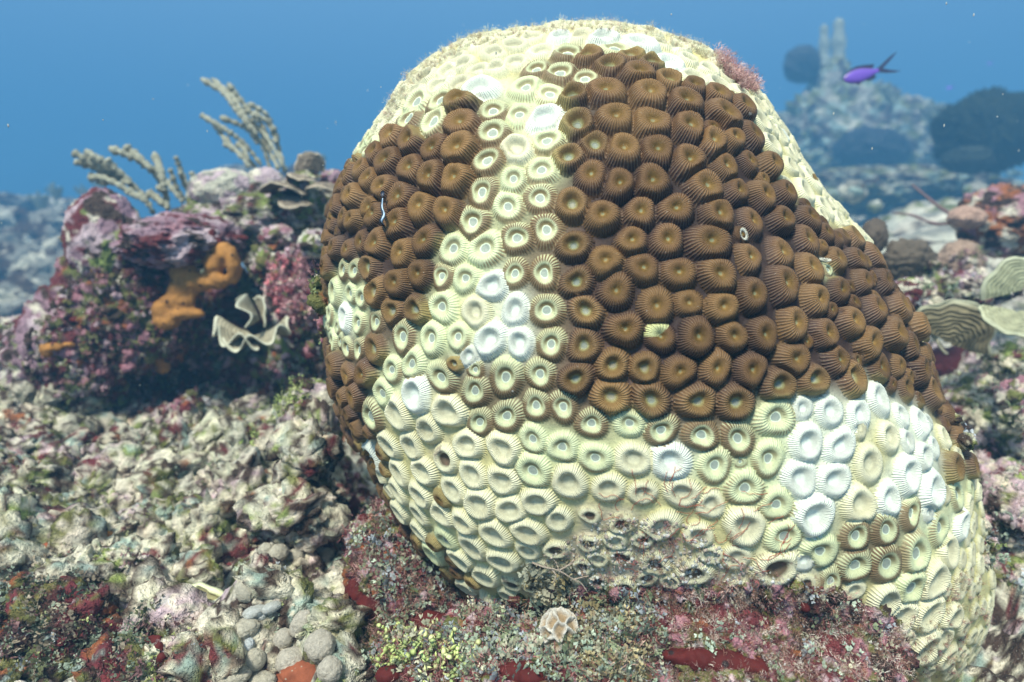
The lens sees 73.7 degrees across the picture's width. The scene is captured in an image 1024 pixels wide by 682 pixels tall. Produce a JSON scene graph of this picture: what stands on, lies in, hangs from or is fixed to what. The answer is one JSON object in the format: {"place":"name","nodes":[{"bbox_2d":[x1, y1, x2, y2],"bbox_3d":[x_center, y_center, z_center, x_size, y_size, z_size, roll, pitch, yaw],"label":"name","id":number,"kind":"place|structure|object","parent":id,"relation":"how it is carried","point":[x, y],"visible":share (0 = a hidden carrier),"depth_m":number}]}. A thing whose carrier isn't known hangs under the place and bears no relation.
{"place":"outdoors","nodes":[
{"label":"outdoors","id":0,"kind":"place"},
{"bbox_2d":[0,197,1023,681],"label":"seabed","id":1,"kind":"structure","parent":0,"point":[1000,657],"depth_m":1.31},
{"bbox_2d":[0,315,19,371],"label":"reef rock","id":2,"kind":"object","parent":1,"relation":"on","point":[6,323],"visible":0.07,"depth_m":1.87},
{"bbox_2d":[0,205,32,231],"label":"boulder","id":3,"kind":"object","parent":1,"relation":"on","point":[11,216],"visible":0.28,"depth_m":8.78},
{"bbox_2d":[0,192,35,210],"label":"boulder","id":4,"kind":"object","parent":1,"relation":"on","point":[11,200],"visible":0.48,"depth_m":10.83},
{"bbox_2d":[0,241,45,279],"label":"boulder","id":5,"kind":"object","parent":1,"relation":"on","point":[11,253],"visible":0.24,"depth_m":6.80},
{"bbox_2d":[0,273,50,316],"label":"boulder","id":6,"kind":"object","parent":1,"relation":"on","point":[17,291],"visible":0.31,"depth_m":5.74},
{"bbox_2d":[0,222,60,246],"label":"boulder","id":7,"kind":"object","parent":1,"relation":"on","point":[22,233],"visible":0.46,"depth_m":7.80},
{"bbox_2d":[6,249,63,279],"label":"boulder","id":8,"kind":"object","parent":1,"relation":"on","point":[40,263],"visible":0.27,"depth_m":6.29},
{"bbox_2d":[27,191,49,209],"bbox_3d":[-6.230,-1.804,9.012,0.273,0.347,0.136,3,12,14],"label":"sea plume","id":9,"kind":"object","parent":1,"relation":"on","point":[36,201],"visible":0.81,"depth_m":8.98},
{"bbox_2d":[26,207,64,232],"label":"boulder","id":10,"kind":"object","parent":1,"relation":"on","point":[53,218],"visible":0.35,"depth_m":8.30},
{"bbox_2d":[0,584,103,649],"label":"reef rock","id":11,"kind":"object","parent":1,"relation":"on","point":[82,632],"visible":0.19,"depth_m":0.88},
{"bbox_2d":[41,234,63,252],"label":"boulder","id":12,"kind":"object","parent":1,"relation":"on","point":[54,243],"visible":0.13,"depth_m":7.30},
{"bbox_2d":[45,182,62,204],"bbox_3d":[-6.022,-1.947,9.007,0.232,0.292,0.119,2,12,10],"label":"sea plume","id":13,"kind":"object","parent":1,"relation":"on","point":[54,193],"visible":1,"depth_m":8.98},
{"bbox_2d":[37,197,76,210],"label":"boulder","id":14,"kind":"object","parent":1,"relation":"on","point":[65,203],"visible":0.16,"depth_m":10.75},
{"bbox_2d":[0,285,135,414],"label":"reef rock","id":15,"kind":"object","parent":1,"relation":"on","point":[13,353],"visible":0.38,"depth_m":1.66},
{"bbox_2d":[39,342,74,357],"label":"orange sponge","id":16,"kind":"object","parent":15,"relation":"on","point":[46,350],"visible":1,"depth_m":1.62},
{"bbox_2d":[0,570,143,681],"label":"corner rubble","id":17,"kind":"object","parent":1,"relation":"on","point":[98,650],"visible":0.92,"depth_m":0.87},
{"bbox_2d":[71,149,155,214],"bbox_3d":[-1.139,-0.455,1.956,0.244,0.183,0.079,2,12,11],"label":"sea rod","id":18,"kind":"object","parent":1,"relation":"on","point":[106,174],"visible":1,"depth_m":1.94},
{"bbox_2d":[93,545,148,567],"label":"reef rock","id":19,"kind":"object","parent":1,"relation":"on","point":[144,556],"visible":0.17,"depth_m":1.01},
{"bbox_2d":[47,255,204,377],"bbox_3d":[-0.996,-0.093,1.808,0.362,0.420,0.319,0,12,0],"label":"reef rock","id":20,"kind":"object","parent":1,"relation":"on","point":[63,271],"visible":0.28,"depth_m":1.69},
{"bbox_2d":[61,187,140,279],"bbox_3d":[-1.020,-0.248,1.720,0.197,0.276,0.202,0,12,0],"label":"reef rock","id":21,"kind":"object","parent":20,"relation":"on","point":[95,218],"visible":0.6,"depth_m":1.64},
{"bbox_2d":[154,358,170,373],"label":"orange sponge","id":22,"kind":"object","parent":20,"relation":"on","point":[162,367],"visible":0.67,"depth_m":1.79},
{"bbox_2d":[108,211,247,269],"bbox_3d":[-0.838,-0.255,1.752,0.292,0.157,0.440,0,12,0],"label":"reef rock","id":23,"kind":"object","parent":20,"relation":"on","point":[168,240],"visible":0.84,"depth_m":1.60},
{"bbox_2d":[151,242,242,329],"bbox_3d":[-0.769,-0.142,1.664,0.219,0.229,0.074,-2,12,-12],"label":"orange sponge","id":24,"kind":"object","parent":23,"relation":"on","point":[173,307],"visible":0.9,"depth_m":1.65},
{"bbox_2d":[91,631,166,680],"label":"reef rock","id":25,"kind":"object","parent":1,"relation":"on","point":[94,669],"visible":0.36,"depth_m":0.80},
{"bbox_2d":[143,635,168,673],"bbox_3d":[-0.422,0.372,0.815,0.022,0.033,0.064,-10,16,-40],"label":"red sponge","id":26,"kind":"object","parent":25,"relation":"on","point":[161,656],"visible":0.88,"depth_m":0.81},
{"bbox_2d":[108,144,170,210],"bbox_3d":[-1.080,-0.479,1.999,0.170,0.190,0.086,0,12,0],"label":"sea rod","id":27,"kind":"object","parent":1,"relation":"on","point":[157,171],"visible":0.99,"depth_m":1.98},
{"bbox_2d":[22,240,324,413],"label":"outcrop turf","id":28,"kind":"structure","parent":1,"relation":"on","point":[201,341],"depth_m":1.68},
{"bbox_2d":[21,241,327,417],"bbox_3d":[-0.668,0.042,1.461,0.625,0.486,1.394,-9,15,-35],"label":"outcrop rubble","id":29,"kind":"object","parent":1,"relation":"on","point":[317,300],"visible":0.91,"depth_m":1.68},
{"bbox_2d":[166,156,195,203],"bbox_3d":[-1.051,-0.502,2.148,0.084,0.160,0.092,0,12,0],"label":"sea rod","id":30,"kind":"object","parent":1,"relation":"on","point":[176,191],"visible":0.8,"depth_m":2.15},
{"bbox_2d":[0,378,377,681],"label":"slope rubble","id":31,"kind":"object","parent":1,"relation":"on","point":[292,496],"visible":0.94,"depth_m":1.09},
{"bbox_2d":[0,548,195,681],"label":"algae turf","id":32,"kind":"structure","parent":31,"relation":"on","point":[131,636],"depth_m":0.86},
{"bbox_2d":[0,389,376,681],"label":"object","id":33,"kind":"object","parent":31,"relation":"on","point":[30,652],"visible":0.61,"depth_m":0.92},
{"bbox_2d":[344,577,380,626],"bbox_3d":[-0.202,0.349,0.913,0.066,0.059,0.040,12,17,43],"label":"red sponge","id":34,"kind":"object","parent":31,"relation":"on","point":[360,598],"visible":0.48,"depth_m":0.90},
{"bbox_2d":[138,268,274,402],"bbox_3d":[-1.013,0.094,2.181,0.896,0.672,0.460,0,12,0],"label":"reef rock","id":35,"kind":"object","parent":1,"relation":"on","point":[229,311],"visible":0.09,"depth_m":2.00},
{"bbox_2d":[191,582,223,600],"bbox_3d":[-0.420,0.370,0.962,0.103,0.057,0.068,0,12,0],"label":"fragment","id":36,"kind":"object","parent":1,"relation":"on","point":[214,593],"visible":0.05,"depth_m":0.95},
{"bbox_2d":[218,164,261,172],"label":"boulder","id":37,"kind":"object","parent":1,"relation":"on","point":[240,167],"visible":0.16,"depth_m":10.70},
{"bbox_2d":[199,77,286,172],"bbox_3d":[-0.849,-0.682,2.148,0.284,0.297,0.122,0,12,0],"label":"sea rod","id":38,"kind":"object","parent":1,"relation":"on","point":[235,99],"visible":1,"depth_m":2.14},
{"bbox_2d":[170,181,323,262],"bbox_3d":[-0.744,-0.346,1.974,0.445,0.240,0.331,0,12,0],"label":"reef rock","id":39,"kind":"object","parent":1,"relation":"on","point":[249,212],"visible":0.28,"depth_m":1.85},
{"bbox_2d":[187,168,254,202],"bbox_3d":[-0.819,-0.430,1.949,0.215,0.126,0.208,0,12,0],"label":"dome coral","id":40,"kind":"object","parent":39,"relation":"on","point":[211,186],"visible":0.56,"depth_m":1.87},
{"bbox_2d":[249,166,284,182],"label":"dome coral","id":41,"kind":"object","parent":39,"relation":"on","point":[265,174],"visible":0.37,"depth_m":1.94},
{"bbox_2d":[267,170,331,233],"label":"reef rock","id":42,"kind":"object","parent":39,"relation":"on","point":[298,220],"visible":0.65,"depth_m":1.80},
{"bbox_2d":[259,151,334,209],"bbox_3d":[-0.547,-0.404,1.770,0.218,0.172,0.100,-1,12,-6],"label":"lettuce coral","id":43,"kind":"object","parent":42,"relation":"on","point":[306,160],"visible":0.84,"depth_m":1.76},
{"bbox_2d":[321,169,340,192],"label":"reef rock","id":44,"kind":"object","parent":42,"relation":"on","point":[331,175],"visible":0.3,"depth_m":1.82},
{"bbox_2d":[217,581,276,681],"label":"finger coral","id":45,"kind":"object","parent":1,"relation":"on","point":[255,657],"visible":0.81,"depth_m":0.83},
{"bbox_2d":[244,637,254,650],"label":"finger coral","id":46,"kind":"object","parent":1,"relation":"on","point":[249,643],"visible":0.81,"depth_m":0.83},
{"bbox_2d":[242,600,281,620],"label":"finger coral","id":47,"kind":"object","parent":1,"relation":"on","point":[260,612],"visible":1,"depth_m":0.86},
{"bbox_2d":[244,244,280,284],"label":"reef rock","id":48,"kind":"object","parent":1,"relation":"on","point":[252,256],"visible":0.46,"depth_m":1.73},
{"bbox_2d":[257,223,298,252],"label":"reef rock","id":49,"kind":"object","parent":48,"relation":"on","point":[276,234],"visible":0.69,"depth_m":1.75},
{"bbox_2d":[229,373,315,445],"bbox_3d":[-0.576,0.123,1.574,0.158,0.244,0.778,-5,13,-23],"label":"yellow green algae","id":50,"kind":"object","parent":1,"relation":"on","point":[290,396],"visible":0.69,"depth_m":1.26},
{"bbox_2d":[261,335,326,395],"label":"reef rock","id":51,"kind":"object","parent":1,"relation":"on","point":[280,346],"visible":0.29,"depth_m":1.69},
{"bbox_2d":[262,243,319,343],"bbox_3d":[-0.522,-0.117,1.722,0.195,0.268,0.187,8,14,32],"label":"reef rock","id":52,"kind":"object","parent":51,"relation":"on","point":[277,317],"visible":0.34,"depth_m":1.66},
{"bbox_2d":[213,294,290,352],"bbox_3d":[-0.606,-0.047,1.581,0.181,0.123,0.140,0,12,0],"label":"lettuce coral","id":53,"kind":"object","parent":52,"relation":"attached to","point":[232,338],"visible":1,"depth_m":1.56},
{"bbox_2d":[260,253,314,332],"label":"pink coralline sprigs","id":54,"kind":"object","parent":52,"relation":"attached to","point":[296,269],"visible":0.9,"depth_m":1.64},
{"bbox_2d":[257,542,334,560],"bbox_3d":[-0.327,0.328,1.053,0.038,0.072,0.125,10,16,40],"label":"finger coral","id":55,"kind":"object","parent":1,"relation":"on","point":[281,552],"visible":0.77,"depth_m":1.02},
{"bbox_2d":[276,660,315,681],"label":"rust sponge","id":56,"kind":"object","parent":1,"relation":"on","point":[301,671],"visible":0.73,"depth_m":0.81},
{"bbox_2d":[272,609,342,681],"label":"finger coral","id":57,"kind":"object","parent":1,"relation":"on","point":[319,645],"visible":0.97,"depth_m":0.81},
{"bbox_2d":[296,228,322,258],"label":"reef rock","id":58,"kind":"object","parent":1,"relation":"on","point":[312,236],"visible":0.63,"depth_m":1.59},
{"bbox_2d":[278,378,343,438],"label":"reef rock","id":59,"kind":"object","parent":1,"relation":"on","point":[319,391],"visible":0.18,"depth_m":1.26},
{"bbox_2d":[348,494,360,519],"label":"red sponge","id":60,"kind":"object","parent":1,"relation":"on","point":[354,504],"visible":0.54,"depth_m":1.26},
{"bbox_2d":[344,497,466,631],"bbox_3d":[-0.140,0.382,1.022,0.222,0.338,0.278,0,12,0],"label":"base rock","id":61,"kind":"object","parent":1,"relation":"on","point":[388,511],"visible":0.14,"depth_m":0.93},
{"bbox_2d":[411,610,444,629],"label":"red sponge","id":62,"kind":"object","parent":1,"relation":"on","point":[437,614],"visible":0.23,"depth_m":0.88},
{"bbox_2d":[330,456,676,681],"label":"red turf algae","id":63,"kind":"object","parent":1,"relation":"on","point":[431,583],"visible":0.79,"depth_m":0.82},
{"bbox_2d":[345,493,672,681],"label":"leafy algae","id":64,"kind":"object","parent":1,"relation":"on","point":[508,640],"visible":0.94,"depth_m":0.75},
{"bbox_2d":[339,457,919,681],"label":"foot rubble","id":65,"kind":"object","parent":1,"relation":"on","point":[883,612],"visible":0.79,"depth_m":0.71},
{"bbox_2d":[516,559,656,681],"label":"brown leafy algae","id":66,"kind":"object","parent":65,"relation":"on","point":[565,581],"visible":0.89,"depth_m":0.72},
{"bbox_2d":[347,470,912,681],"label":"sediment crumbs","id":67,"kind":"object","parent":65,"relation":"on","point":[681,575],"visible":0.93,"depth_m":0.70},
{"bbox_2d":[647,581,901,681],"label":"leafy algae","id":68,"kind":"object","parent":65,"relation":"on","point":[847,647],"visible":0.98,"depth_m":0.69},
{"bbox_2d":[636,574,922,681],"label":"red turf algae","id":69,"kind":"object","parent":65,"relation":"on","point":[785,664],"visible":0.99,"depth_m":0.70},
{"bbox_2d":[368,604,912,681],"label":"base rock","id":70,"kind":"object","parent":1,"relation":"on","point":[445,618],"visible":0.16,"depth_m":0.71},
{"bbox_2d":[375,665,399,681],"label":"red sponge","id":71,"kind":"object","parent":70,"relation":"on","point":[382,674],"visible":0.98,"depth_m":0.79},
{"bbox_2d":[366,609,481,681],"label":"beaded green algae","id":72,"kind":"object","parent":70,"relation":"on","point":[419,643],"visible":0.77,"depth_m":0.78},
{"bbox_2d":[497,660,544,681],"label":"red sponge","id":73,"kind":"object","parent":70,"relation":"on","point":[522,675],"visible":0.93,"depth_m":0.68},
{"bbox_2d":[539,606,580,651],"bbox_3d":[0.050,0.306,0.722,0.044,0.052,0.042,0,12,0],"label":"ruffled coral","id":74,"kind":"object","parent":70,"relation":"on","point":[556,624],"visible":0.91,"depth_m":0.71},
{"bbox_2d":[662,646,768,673],"bbox_3d":[0.202,0.317,0.676,0.104,0.027,0.028,2,12,9],"label":"red sponge","id":75,"kind":"object","parent":70,"relation":"on","point":[705,658],"visible":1,"depth_m":0.67},
{"bbox_2d":[318,20,996,681],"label":"star coral","id":76,"kind":"object","parent":1,"relation":"on","point":[584,270],"visible":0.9,"depth_m":0.70},
{"bbox_2d":[379,191,384,226],"bbox_3d":[-0.138,-0.141,0.729,0.008,0.038,0.024,0,12,0],"label":"goby fish","id":77,"kind":"object","parent":76,"relation":"on","point":[382,193],"visible":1,"depth_m":0.73},
{"bbox_2d":[379,14,732,120],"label":"fine top turf","id":78,"kind":"structure","parent":76,"relation":"on","point":[542,29],"depth_m":0.85},
{"bbox_2d":[532,554,588,592],"bbox_3d":[0.051,0.243,0.725,0.061,0.052,0.012,0,12,0],"label":"twiggy alga","id":79,"kind":"object","parent":76,"relation":"attached to","point":[559,570],"visible":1,"depth_m":0.72},
{"bbox_2d":[540,513,797,608],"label":"overgrowing turf","id":80,"kind":"structure","parent":76,"relation":"on","point":[668,547],"depth_m":0.70},
{"bbox_2d":[599,468,794,599],"bbox_3d":[0.183,0.195,0.688,0.196,0.157,0.036,0,12,0],"label":"red thread algae","id":81,"kind":"object","parent":76,"relation":"on","point":[702,529],"visible":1,"depth_m":0.68},
{"bbox_2d":[711,40,765,93],"bbox_3d":[0.294,-0.346,0.881,0.071,0.084,0.180,4,13,18],"label":"pink turf algae","id":82,"kind":"object","parent":76,"relation":"on","point":[738,73],"visible":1,"depth_m":0.84},
{"bbox_2d":[797,602,810,612],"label":"red sponge","id":83,"kind":"object","parent":76,"relation":"attached to","point":[805,607],"visible":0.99,"depth_m":0.70},
{"bbox_2d":[906,567,993,681],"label":"flank turf","id":84,"kind":"structure","parent":76,"relation":"on","point":[959,639],"depth_m":0.79},
{"bbox_2d":[824,187,844,202],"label":"boulder","id":85,"kind":"object","parent":1,"relation":"on","point":[833,193],"visible":0.21,"depth_m":7.99},
{"bbox_2d":[837,179,868,204],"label":"boulder","id":86,"kind":"object","parent":1,"relation":"on","point":[852,191],"visible":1,"depth_m":5.30},
{"bbox_2d":[777,76,942,172],"bbox_3d":[6.163,-3.490,12.759,3.577,2.733,2.741,0,12,0],"label":"reef mound","id":87,"kind":"object","parent":1,"relation":"on","point":[817,128],"visible":0.41,"depth_m":11.81},
{"bbox_2d":[804,55,850,92],"bbox_3d":[5.954,-4.687,12.800,0.821,1.244,1.089,-3,12,-15],"label":"reef mound","id":88,"kind":"object","parent":87,"relation":"on","point":[833,70],"visible":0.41,"depth_m":12.42},
{"bbox_2d":[782,44,822,84],"bbox_3d":[5.366,-5.130,12.636,0.695,0.726,0.701,0,12,0],"label":"barrel sponge","id":89,"kind":"object","parent":88,"relation":"on","point":[801,63],"visible":1,"depth_m":12.46},
{"bbox_2d":[818,24,829,65],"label":"pillar sponge","id":90,"kind":"object","parent":88,"relation":"on","point":[824,46],"visible":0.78,"depth_m":12.62},
{"bbox_2d":[830,18,846,59],"bbox_3d":[6.211,-5.598,12.965,0.339,1.073,0.450,0,12,0],"label":"pillar sponge","id":91,"kind":"object","parent":88,"relation":"on","point":[838,42],"visible":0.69,"depth_m":12.90},
{"bbox_2d":[830,123,913,167],"bbox_3d":[6.044,-3.234,11.492,1.325,0.862,1.189,0,12,0],"label":"boulder coral","id":92,"kind":"object","parent":87,"relation":"on","point":[889,146],"visible":0.93,"depth_m":11.18},
{"bbox_2d":[877,82,900,112],"bbox_3d":[5.518,-3.572,10.021,0.349,0.448,0.165,3,12,16],"label":"sea plume","id":93,"kind":"object","parent":87,"relation":"on","point":[886,94],"visible":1,"depth_m":9.99},
{"bbox_2d":[919,99,944,122],"bbox_3d":[5.843,-3.118,9.509,0.387,0.487,0.171,0,12,0],"label":"sea plume","id":94,"kind":"object","parent":87,"relation":"on","point":[930,115],"visible":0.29,"depth_m":9.48},
{"bbox_2d":[865,200,883,212],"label":"boulder","id":95,"kind":"object","parent":1,"relation":"on","point":[876,206],"visible":1,"depth_m":6.65},
{"bbox_2d":[862,218,888,251],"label":"boulder","id":96,"kind":"object","parent":1,"relation":"on","point":[876,230],"visible":0.62,"depth_m":1.72},
{"bbox_2d":[882,238,937,280],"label":"boulder","id":97,"kind":"object","parent":1,"relation":"on","point":[903,257],"visible":0.73,"depth_m":1.77},
{"bbox_2d":[895,277,937,307],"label":"reef rock","id":98,"kind":"object","parent":1,"relation":"on","point":[911,288],"visible":0.39,"depth_m":1.56},
{"bbox_2d":[815,164,1023,216],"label":"reef mound","id":99,"kind":"object","parent":1,"relation":"on","point":[897,190],"visible":0.38,"depth_m":8.30},
{"bbox_2d":[862,176,880,188],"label":"boulder","id":100,"kind":"object","parent":99,"relation":"on","point":[871,182],"visible":0.86,"depth_m":8.07},
{"bbox_2d":[932,346,964,375],"bbox_3d":[1.496,0.074,2.341,0.183,0.123,0.110,0,12,0],"label":"red sponge","id":101,"kind":"object","parent":1,"relation":"on","point":[944,364],"visible":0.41,"depth_m":2.30},
{"bbox_2d":[934,178,963,190],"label":"boulder","id":102,"kind":"object","parent":1,"relation":"on","point":[948,184],"visible":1,"depth_m":7.56},
{"bbox_2d":[916,299,996,354],"bbox_3d":[0.988,-0.032,1.527,0.159,0.131,0.092,9,15,35],"label":"plate coral","id":103,"kind":"object","parent":1,"relation":"on","point":[959,323],"visible":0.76,"depth_m":1.50},
{"bbox_2d":[939,145,996,175],"bbox_3d":[4.812,-1.905,7.203,0.565,0.323,0.403,0,12,0],"label":"coral","id":104,"kind":"object","parent":1,"relation":"on","point":[971,160],"visible":1,"depth_m":7.09},
{"bbox_2d":[915,247,1023,585],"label":"rubble","id":105,"kind":"object","parent":1,"relation":"on","point":[1006,463],"visible":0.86,"depth_m":1.52},
{"bbox_2d":[935,239,987,271],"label":"reef rock","id":106,"kind":"object","parent":105,"relation":"on","point":[948,250],"visible":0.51,"depth_m":2.06},
{"bbox_2d":[914,245,1023,586],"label":"leafy algae","id":107,"kind":"object","parent":105,"relation":"on","point":[1001,559],"visible":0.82,"depth_m":1.52},
{"bbox_2d":[978,256,1023,337],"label":"plate coral","id":108,"kind":"object","parent":105,"relation":"on","point":[1005,276],"visible":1,"depth_m":1.44},
{"bbox_2d":[994,375,1023,414],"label":"reef rock","id":109,"kind":"object","parent":105,"relation":"on","point":[1004,383],"visible":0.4,"depth_m":1.41},
{"bbox_2d":[961,182,988,196],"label":"boulder","id":110,"kind":"object","parent":1,"relation":"on","point":[971,187],"visible":0.52,"depth_m":5.98},
{"bbox_2d":[928,85,1023,177],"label":"coral","id":111,"kind":"object","parent":1,"relation":"on","point":[973,119],"visible":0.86,"depth_m":7.16},
{"bbox_2d":[938,270,1023,304],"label":"reef rock","id":112,"kind":"object","parent":1,"relation":"on","point":[963,280],"visible":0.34,"depth_m":1.84},
{"bbox_2d":[940,374,1023,448],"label":"reef rock","id":113,"kind":"object","parent":1,"relation":"on","point":[989,400],"visible":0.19,"depth_m":1.54},
{"bbox_2d":[949,183,1023,258],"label":"reef rock","id":114,"kind":"object","parent":1,"relation":"on","point":[1001,205],"visible":0.84,"depth_m":2.21},
{"bbox_2d":[892,184,949,225],"bbox_3d":[1.481,-0.479,2.392,0.130,0.144,0.224,-9,15,-36],"label":"rope sponge","id":115,"kind":"object","parent":114,"relation":"on","point":[941,208],"visible":0.81,"depth_m":2.39},
{"bbox_2d":[946,205,988,228],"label":"reef rock","id":116,"kind":"object","parent":114,"relation":"on","point":[967,217],"visible":1,"depth_m":2.17},
{"bbox_2d":[987,178,1013,185],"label":"boulder","id":117,"kind":"object","parent":1,"relation":"on","point":[1002,180],"visible":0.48,"depth_m":7.37},
{"bbox_2d":[1005,169,1022,178],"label":"boulder","id":118,"kind":"object","parent":1,"relation":"on","point":[1015,173],"visible":0.95,"depth_m":13.64},
{"bbox_2d":[0,0,1023,208],"label":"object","id":119,"kind":"structure","parent":0,"point":[67,67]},
{"bbox_2d":[842,53,900,84],"bbox_3d":[1.033,-0.783,1.955,0.180,0.096,0.020,-2,12,-8],"label":"chromis fish","id":120,"kind":"object","parent":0,"point":[857,75],"visible":1,"depth_m":1.95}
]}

